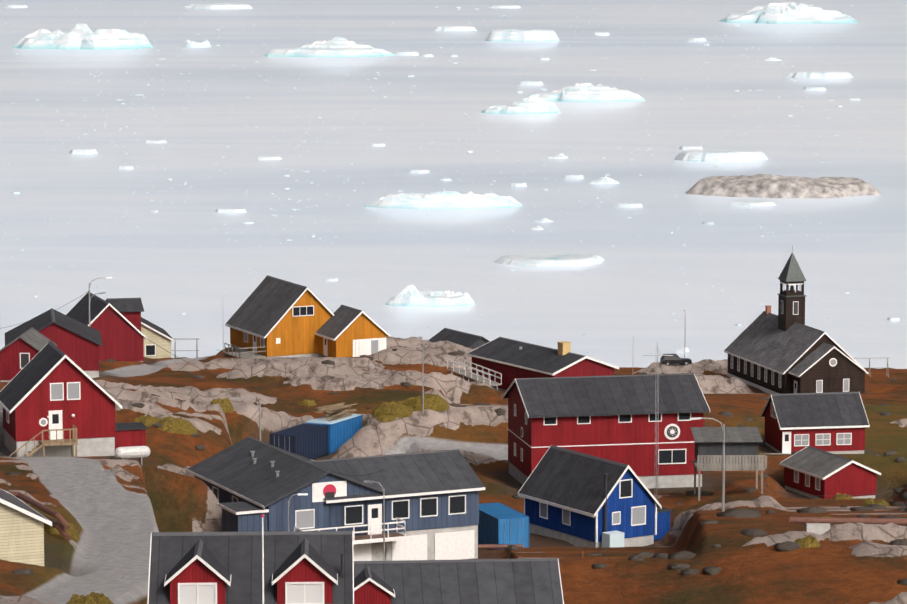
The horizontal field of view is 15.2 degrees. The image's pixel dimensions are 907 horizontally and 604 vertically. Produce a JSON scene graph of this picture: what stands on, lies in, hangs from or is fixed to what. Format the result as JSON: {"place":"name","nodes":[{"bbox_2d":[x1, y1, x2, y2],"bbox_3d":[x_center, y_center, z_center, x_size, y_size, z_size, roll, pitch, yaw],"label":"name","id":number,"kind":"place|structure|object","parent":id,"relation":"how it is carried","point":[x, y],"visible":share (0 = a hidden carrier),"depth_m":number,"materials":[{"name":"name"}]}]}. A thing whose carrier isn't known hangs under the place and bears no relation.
{"place":"outdoors","nodes":[
{"label":"outdoors","id":0,"kind":"place"},
{"bbox_2d":[0,0,906,368],"bbox_3d":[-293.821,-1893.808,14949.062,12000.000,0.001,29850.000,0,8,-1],"label":"sea","id":1,"kind":"structure","parent":0,"point":[720,296],"depth_m":808.89,"materials":[{"name":"liquid"}]},
{"bbox_2d":[5,5,27,7],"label":"ice floe","id":2,"kind":"object","parent":1,"relation":"on","point":[16,6],"visible":0.92,"depth_m":1645.29,"materials":[{"name":"white ice"}]},
{"bbox_2d":[13,23,153,49],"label":"iceberg","id":3,"kind":"object","parent":1,"relation":"on","point":[80,36],"visible":0.94,"depth_m":1299.03,"materials":[{"name":"white ice"}]},
{"bbox_2d":[69,149,97,153],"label":"ice floe","id":4,"kind":"object","parent":1,"relation":"on","point":[83,151],"visible":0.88,"depth_m":841.97,"materials":[{"name":"white ice"}]},
{"bbox_2d":[118,166,133,168],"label":"ice floe","id":5,"kind":"object","parent":1,"relation":"on","point":[125,167],"visible":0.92,"depth_m":801.78,"materials":[{"name":"white ice"}]},
{"bbox_2d":[145,140,166,142],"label":"ice floe","id":6,"kind":"object","parent":1,"relation":"on","point":[156,141],"visible":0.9,"depth_m":874.49,"materials":[{"name":"white ice"}]},
{"bbox_2d":[181,40,210,47],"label":"iceberg","id":7,"kind":"object","parent":1,"relation":"on","point":[193,44],"visible":0.9,"depth_m":1307.37,"materials":[{"name":"white ice"}]},
{"bbox_2d":[186,3,251,8],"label":"iceberg","id":8,"kind":"object","parent":1,"relation":"on","point":[222,6],"visible":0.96,"depth_m":1632.00,"materials":[{"name":"white ice"}]},
{"bbox_2d":[215,208,246,212],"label":"ice floe","id":9,"kind":"object","parent":1,"relation":"on","point":[229,210],"visible":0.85,"depth_m":704.52,"materials":[{"name":"white ice"}]},
{"bbox_2d":[257,156,280,159],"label":"ice floe","id":10,"kind":"object","parent":1,"relation":"on","point":[268,158],"visible":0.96,"depth_m":827.11,"materials":[{"name":"white ice"}]},
{"bbox_2d":[262,37,397,57],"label":"iceberg","id":11,"kind":"object","parent":1,"relation":"on","point":[340,47],"visible":0.94,"depth_m":1248.37,"materials":[{"name":"white ice"}]},
{"bbox_2d":[325,278,337,280],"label":"ice floe","id":12,"kind":"object","parent":1,"relation":"on","point":[331,279],"visible":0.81,"depth_m":592.07,"materials":[{"name":"white ice"}]},
{"bbox_2d":[367,143,384,146],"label":"ice floe","id":13,"kind":"object","parent":1,"relation":"on","point":[376,144],"visible":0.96,"depth_m":864.35,"materials":[{"name":"white ice"}]},
{"bbox_2d":[396,52,418,55],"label":"ice floe","id":14,"kind":"object","parent":1,"relation":"on","point":[407,53],"visible":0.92,"depth_m":1254.28,"materials":[{"name":"white ice"}]},
{"bbox_2d":[406,169,429,172],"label":"ice floe","id":15,"kind":"object","parent":1,"relation":"on","point":[418,171],"visible":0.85,"depth_m":792.71,"materials":[{"name":"white ice"}]},
{"bbox_2d":[385,285,474,306],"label":"iceberg","id":16,"kind":"object","parent":1,"relation":"on","point":[410,296],"visible":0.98,"depth_m":558.95,"materials":[{"name":"white ice"}]},
{"bbox_2d":[363,191,522,208],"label":"iceberg","id":17,"kind":"object","parent":1,"relation":"on","point":[449,200],"visible":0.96,"depth_m":713.27,"materials":[{"name":"white ice"}]},
{"bbox_2d":[0,5,899,361],"bbox_3d":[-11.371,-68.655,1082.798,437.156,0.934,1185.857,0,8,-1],"label":"brash ice","id":18,"kind":"structure","parent":1,"relation":"on","point":[456,171],"depth_m":818.41,"materials":[{"name":"white ice"}]},
{"bbox_2d":[434,26,476,30],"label":"ice floe","id":19,"kind":"object","parent":1,"relation":"on","point":[453,28],"visible":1,"depth_m":1427.93,"materials":[{"name":"white ice"}]},
{"bbox_2d":[490,5,520,7],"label":"ice floe","id":20,"kind":"object","parent":1,"relation":"on","point":[505,6],"visible":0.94,"depth_m":1640.09,"materials":[{"name":"white ice"}]},
{"bbox_2d":[510,182,526,186],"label":"ice floe","id":21,"kind":"object","parent":1,"relation":"on","point":[515,184],"visible":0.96,"depth_m":759.56,"materials":[{"name":"white ice"}]},
{"bbox_2d":[481,94,559,113],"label":"iceberg","id":22,"kind":"object","parent":1,"relation":"on","point":[533,104],"visible":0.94,"depth_m":973.61,"materials":[{"name":"white ice"}]},
{"bbox_2d":[485,29,559,41],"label":"iceberg","id":23,"kind":"object","parent":1,"relation":"on","point":[528,35],"visible":1,"depth_m":1349.84,"materials":[{"name":"white ice"}]},
{"bbox_2d":[519,81,542,85],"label":"ice floe","id":24,"kind":"object","parent":1,"relation":"on","point":[529,83],"visible":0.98,"depth_m":1092.13,"materials":[{"name":"white ice"}]},
{"bbox_2d":[534,218,553,221],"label":"iceberg","id":25,"kind":"object","parent":1,"relation":"on","point":[544,220],"visible":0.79,"depth_m":686.87,"materials":[{"name":"white ice"}]},
{"bbox_2d":[494,252,603,266],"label":"iceberg","id":26,"kind":"object","parent":1,"relation":"on","point":[547,259],"visible":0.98,"depth_m":615.74,"materials":[{"name":"white ice"}]},
{"bbox_2d":[548,153,567,158],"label":"iceberg","id":27,"kind":"object","parent":1,"relation":"on","point":[561,156],"visible":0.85,"depth_m":830.08,"materials":[{"name":"white ice"}]},
{"bbox_2d":[564,175,583,178],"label":"ice floe","id":28,"kind":"object","parent":1,"relation":"on","point":[573,177],"visible":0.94,"depth_m":778.06,"materials":[{"name":"white ice"}]},
{"bbox_2d":[534,83,644,101],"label":"iceberg","id":29,"kind":"object","parent":1,"relation":"on","point":[583,92],"visible":0.92,"depth_m":1021.66,"materials":[{"name":"white ice"}]},
{"bbox_2d":[593,32,609,34],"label":"ice floe","id":30,"kind":"object","parent":1,"relation":"on","point":[601,33],"visible":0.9,"depth_m":1395.90,"materials":[{"name":"white ice"}]},
{"bbox_2d":[589,176,619,183],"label":"iceberg","id":31,"kind":"object","parent":1,"relation":"on","point":[605,180],"visible":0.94,"depth_m":766.46,"materials":[{"name":"white ice"}]},
{"bbox_2d":[613,203,642,207],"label":"ice floe","id":32,"kind":"object","parent":1,"relation":"on","point":[630,205],"visible":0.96,"depth_m":715.33,"materials":[{"name":"white ice"}]},
{"bbox_2d":[674,347,688,351],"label":"iceberg","id":33,"kind":"object","parent":1,"relation":"on","point":[682,350],"visible":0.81,"depth_m":507.52,"materials":[{"name":"white ice"}]},
{"bbox_2d":[678,146,702,149],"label":"ice floe","id":34,"kind":"object","parent":1,"relation":"on","point":[689,147],"visible":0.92,"depth_m":853.83,"materials":[{"name":"white ice"}]},
{"bbox_2d":[687,38,705,40],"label":"ice floe","id":35,"kind":"object","parent":1,"relation":"on","point":[696,39],"visible":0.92,"depth_m":1350.36,"materials":[{"name":"white ice"}]},
{"bbox_2d":[674,149,767,161],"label":"iceberg","id":36,"kind":"object","parent":1,"relation":"on","point":[721,155],"visible":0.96,"depth_m":822.74,"materials":[{"name":"white ice"}]},
{"bbox_2d":[731,200,775,205],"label":"ice floe","id":37,"kind":"object","parent":1,"relation":"on","point":[754,203],"visible":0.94,"depth_m":718.46,"materials":[{"name":"white ice"}]},
{"bbox_2d":[764,57,781,60],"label":"iceberg","id":38,"kind":"object","parent":1,"relation":"on","point":[772,59],"visible":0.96,"depth_m":1222.72,"materials":[{"name":"white ice"}]},
{"bbox_2d":[686,174,880,197],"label":"skerry","id":39,"kind":"structure","parent":1,"relation":"in","point":[766,186],"depth_m":739.14,"materials":[{"name":"grey stone"}]},
{"bbox_2d":[718,2,859,23],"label":"iceberg","id":40,"kind":"object","parent":1,"relation":"on","point":[786,13],"visible":0.96,"depth_m":1497.68,"materials":[{"name":"white ice"}]},
{"bbox_2d":[802,86,825,89],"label":"ice floe","id":41,"kind":"object","parent":1,"relation":"on","point":[815,88],"visible":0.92,"depth_m":1069.95,"materials":[{"name":"white ice"}]},
{"bbox_2d":[786,71,851,78],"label":"iceberg","id":42,"kind":"object","parent":1,"relation":"on","point":[822,74],"visible":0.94,"depth_m":1127.36,"materials":[{"name":"white ice"}]},
{"bbox_2d":[0,336,906,603],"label":"ground","id":43,"kind":"structure","parent":0,"point":[109,511],"depth_m":250.70,"materials":[{"name":"brown soil"}]},
{"bbox_2d":[0,489,51,565],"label":"cream house","id":44,"kind":"structure","parent":43,"relation":"on","point":[21,531],"depth_m":178.08,"materials":[{"name":"beige wood"}]},
{"bbox_2d":[0,327,56,381],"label":"house","id":45,"kind":"structure","parent":43,"relation":"on","point":[18,354],"depth_m":288.69,"materials":[{"name":"wood"}]},
{"bbox_2d":[7,491,69,539],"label":"rock","id":46,"kind":"object","parent":43,"relation":"on","point":[62,526],"visible":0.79,"depth_m":188.11,"materials":[{"name":"brown stone"}]},
{"bbox_2d":[5,308,102,377],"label":"house","id":47,"kind":"structure","parent":43,"relation":"on","point":[78,343],"depth_m":322.66,"materials":[{"name":"wood"}]},
{"bbox_2d":[4,290,904,495],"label":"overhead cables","id":48,"kind":"object","parent":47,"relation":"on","point":[382,470],"visible":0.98,"depth_m":234.18,"materials":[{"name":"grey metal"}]},
{"bbox_2d":[44,522,79,540],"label":"shrub","id":49,"kind":"object","parent":43,"relation":"on","point":[72,531],"visible":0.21,"depth_m":189.09,"materials":[{"name":"yellow plant"}]},
{"bbox_2d":[0,341,147,456],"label":"red house","id":50,"kind":"structure","parent":43,"relation":"on","point":[55,401],"depth_m":250.79,"materials":[{"name":"wood"}]},
{"bbox_2d":[66,592,113,603],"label":"shrub","id":51,"kind":"object","parent":43,"relation":"on","point":[95,598],"visible":1,"depth_m":157.54,"materials":[{"name":"yellow plant"}]},
{"bbox_2d":[89,277,111,326],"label":"double street lamp","id":52,"kind":"object","parent":43,"relation":"on","point":[93,295],"visible":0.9,"depth_m":334.76,"materials":[{"name":"metal"}]},
{"bbox_2d":[66,291,147,361],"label":"red house","id":53,"kind":"structure","parent":43,"relation":"on","point":[122,341],"depth_m":358.24,"materials":[{"name":"wood"}]},
{"bbox_2d":[106,297,143,331],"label":"tall house","id":54,"kind":"structure","parent":43,"relation":"on","point":[130,309],"depth_m":374.00,"materials":[{"name":"wood"}]},
{"bbox_2d":[114,446,150,465],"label":"oil tank","id":55,"kind":"object","parent":43,"relation":"on","point":[134,452],"visible":0.9,"depth_m":247.90,"materials":[{"name":"metal"}]},
{"bbox_2d":[133,415,159,426],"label":"shrub","id":56,"kind":"object","parent":43,"relation":"on","point":[148,420],"visible":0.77,"depth_m":259.64,"materials":[{"name":"yellow plant"}]},
{"bbox_2d":[141,317,174,358],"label":"cream house","id":57,"kind":"structure","parent":43,"relation":"on","point":[157,335],"depth_m":376.81,"materials":[{"name":"beige wood"}]},
{"bbox_2d":[158,416,197,434],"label":"shrub","id":58,"kind":"object","parent":43,"relation":"on","point":[180,425],"visible":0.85,"depth_m":259.56,"materials":[{"name":"yellow plant"}]},
{"bbox_2d":[171,339,198,357],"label":"drying rack","id":59,"kind":"object","parent":43,"relation":"on","point":[196,350],"visible":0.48,"depth_m":390.25,"materials":[{"name":"grey wood"}]},
{"bbox_2d":[211,398,233,412],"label":"shrub","id":60,"kind":"object","parent":43,"relation":"on","point":[226,405],"visible":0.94,"depth_m":283.34,"materials":[{"name":"yellow plant"}]},
{"bbox_2d":[230,397,260,440],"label":"street lamp","id":61,"kind":"object","parent":43,"relation":"on","point":[259,405],"depth_m":291.29,"materials":[{"name":"metal"}]},
{"bbox_2d":[147,531,353,603],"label":"house","id":62,"kind":"structure","parent":43,"relation":"on","point":[308,567],"depth_m":145.86,"materials":[{"name":"wood"}]},
{"bbox_2d":[261,514,263,603],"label":"flagpole","id":63,"kind":"object","parent":43,"relation":"on","point":[262,515],"visible":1,"depth_m":136.22,"materials":[{"name":"white metal"}]},
{"bbox_2d":[288,493,307,530],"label":"street lamp","id":64,"kind":"object","parent":43,"relation":"on","point":[299,494],"visible":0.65,"depth_m":235.61,"materials":[{"name":"metal"}]},
{"bbox_2d":[270,423,327,459],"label":"navy container","id":65,"kind":"object","parent":43,"relation":"on","point":[309,441],"visible":0.71,"depth_m":296.15,"materials":[{"name":"metal"}]},
{"bbox_2d":[224,275,389,357],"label":"ochre house","id":66,"kind":"structure","parent":43,"relation":"on","point":[271,316],"depth_m":359.16,"materials":[{"name":"wood"}]},
{"bbox_2d":[299,399,316,405],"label":"shrub","id":67,"kind":"object","parent":43,"relation":"on","point":[306,402],"visible":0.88,"depth_m":317.27,"materials":[{"name":"yellow plant"}]},
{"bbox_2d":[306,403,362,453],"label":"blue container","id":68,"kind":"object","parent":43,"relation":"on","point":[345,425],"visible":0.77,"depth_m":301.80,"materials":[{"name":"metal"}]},
{"bbox_2d":[187,436,484,560],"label":"grey blue house","id":69,"kind":"structure","parent":43,"relation":"on","point":[431,505],"depth_m":241.21,"materials":[{"name":"wood"}]},
{"bbox_2d":[364,481,384,560],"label":"street lamp","id":70,"kind":"object","parent":43,"relation":"on","point":[383,517],"visible":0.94,"depth_m":232.01,"materials":[{"name":"metal"}]},
{"bbox_2d":[376,414,395,421],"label":"shrub","id":71,"kind":"object","parent":43,"relation":"on","point":[386,418],"visible":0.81,"depth_m":299.62,"materials":[{"name":"yellow plant"}]},
{"bbox_2d":[371,401,413,417],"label":"shrub","id":72,"kind":"object","parent":43,"relation":"on","point":[397,409],"visible":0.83,"depth_m":300.88,"materials":[{"name":"plant"}]},
{"bbox_2d":[419,336,423,413],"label":"street lamp","id":73,"kind":"object","parent":43,"relation":"on","point":[420,337],"visible":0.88,"depth_m":299.73,"materials":[{"name":"metal"}]},
{"bbox_2d":[402,393,449,410],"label":"shrub","id":74,"kind":"object","parent":43,"relation":"on","point":[437,402],"visible":0.92,"depth_m":301.03,"materials":[{"name":"yellow plant"}]},
{"bbox_2d":[5,346,906,585],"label":"boulders","id":75,"kind":"object","parent":43,"relation":"on","point":[754,532],"visible":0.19,"depth_m":219.92,"materials":[{"name":"grey stone"}]},
{"bbox_2d":[354,558,563,603],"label":"red house","id":76,"kind":"structure","parent":43,"relation":"on","point":[503,581],"depth_m":183.40,"materials":[{"name":"wood"}]},
{"bbox_2d":[429,328,489,348],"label":"house","id":77,"kind":"structure","parent":43,"relation":"on","point":[469,340],"depth_m":394.83,"materials":[{"name":"black"}]},
{"bbox_2d":[447,358,501,389],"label":"white access ramp","id":78,"kind":"structure","parent":43,"relation":"on","point":[464,372],"depth_m":337.05,"materials":[{"name":"grey wood"}]},
{"bbox_2d":[478,544,522,548],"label":"heating pipe","id":79,"kind":"object","parent":43,"relation":"on","point":[492,546],"visible":0.46,"depth_m":243.56,"materials":[{"name":"brown metal"}]},
{"bbox_2d":[478,502,528,549],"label":"blue container","id":80,"kind":"object","parent":43,"relation":"on","point":[500,523],"visible":0.67,"depth_m":250.28,"materials":[{"name":"metal"}]},
{"bbox_2d":[467,337,618,390],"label":"house","id":81,"kind":"structure","parent":43,"relation":"on","point":[510,360],"depth_m":334.04,"materials":[{"name":"wood"}]},
{"bbox_2d":[518,445,671,547],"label":"blue house","id":82,"kind":"structure","parent":43,"relation":"on","point":[576,498],"depth_m":249.83,"materials":[{"name":"wood"}]},
{"bbox_2d":[502,373,709,488],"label":"red hall","id":83,"kind":"structure","parent":43,"relation":"on","point":[612,418],"depth_m":273.88,"materials":[{"name":"wood"}]},
{"bbox_2d":[642,342,672,494],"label":"utility pole","id":84,"kind":"object","parent":43,"relation":"on","point":[657,355],"visible":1,"depth_m":267.51,"materials":[{"name":"metal"}]},
{"bbox_2d":[660,354,691,365],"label":"dark car","id":85,"kind":"object","parent":43,"relation":"on","point":[673,359],"visible":0.9,"depth_m":467.90,"materials":[{"name":"grey paint"}]},
{"bbox_2d":[689,417,724,511],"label":"street lamp","id":86,"kind":"object","parent":43,"relation":"on","point":[723,474],"visible":0.92,"depth_m":221.22,"materials":[{"name":"metal"}]},
{"bbox_2d":[691,427,766,500],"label":"platform sheds","id":87,"kind":"object","parent":43,"relation":"on","point":[741,448],"visible":0.94,"depth_m":261.75,"materials":[{"name":"grey wood"}]},
{"bbox_2d":[724,245,868,393],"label":"church","id":88,"kind":"structure","parent":43,"relation":"on","point":[786,350],"depth_m":443.95,"materials":[{"name":"brown wood"}]},
{"bbox_2d":[794,534,820,547],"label":"shrub","id":89,"kind":"object","parent":43,"relation":"on","point":[809,541],"visible":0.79,"depth_m":198.88,"materials":[{"name":"yellow plant"}]},
{"bbox_2d":[761,392,869,453],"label":"red house","id":90,"kind":"structure","parent":43,"relation":"on","point":[834,422],"depth_m":342.94,"materials":[{"name":"wood"}]},
{"bbox_2d":[780,446,880,498],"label":"red house","id":91,"kind":"structure","parent":43,"relation":"on","point":[819,473],"depth_m":305.53,"materials":[{"name":"wood"}]},
{"bbox_2d":[832,492,852,498],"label":"shrub","id":92,"kind":"object","parent":43,"relation":"on","point":[838,496],"visible":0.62,"depth_m":299.24,"materials":[{"name":"plant"}]},
{"bbox_2d":[790,517,906,534],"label":"heating pipe","id":93,"kind":"object","parent":43,"relation":"on","point":[819,525],"visible":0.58,"depth_m":203.73,"materials":[{"name":"metal"}]},
{"bbox_2d":[861,498,889,505],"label":"shrub","id":94,"kind":"object","parent":43,"relation":"on","point":[873,501],"visible":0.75,"depth_m":261.08,"materials":[{"name":"yellow plant"}]},
{"bbox_2d":[868,358,889,377],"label":"drying rack","id":95,"kind":"object","parent":43,"relation":"on","point":[887,367],"visible":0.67,"depth_m":468.48,"materials":[{"name":"grey wood"}]}
]}

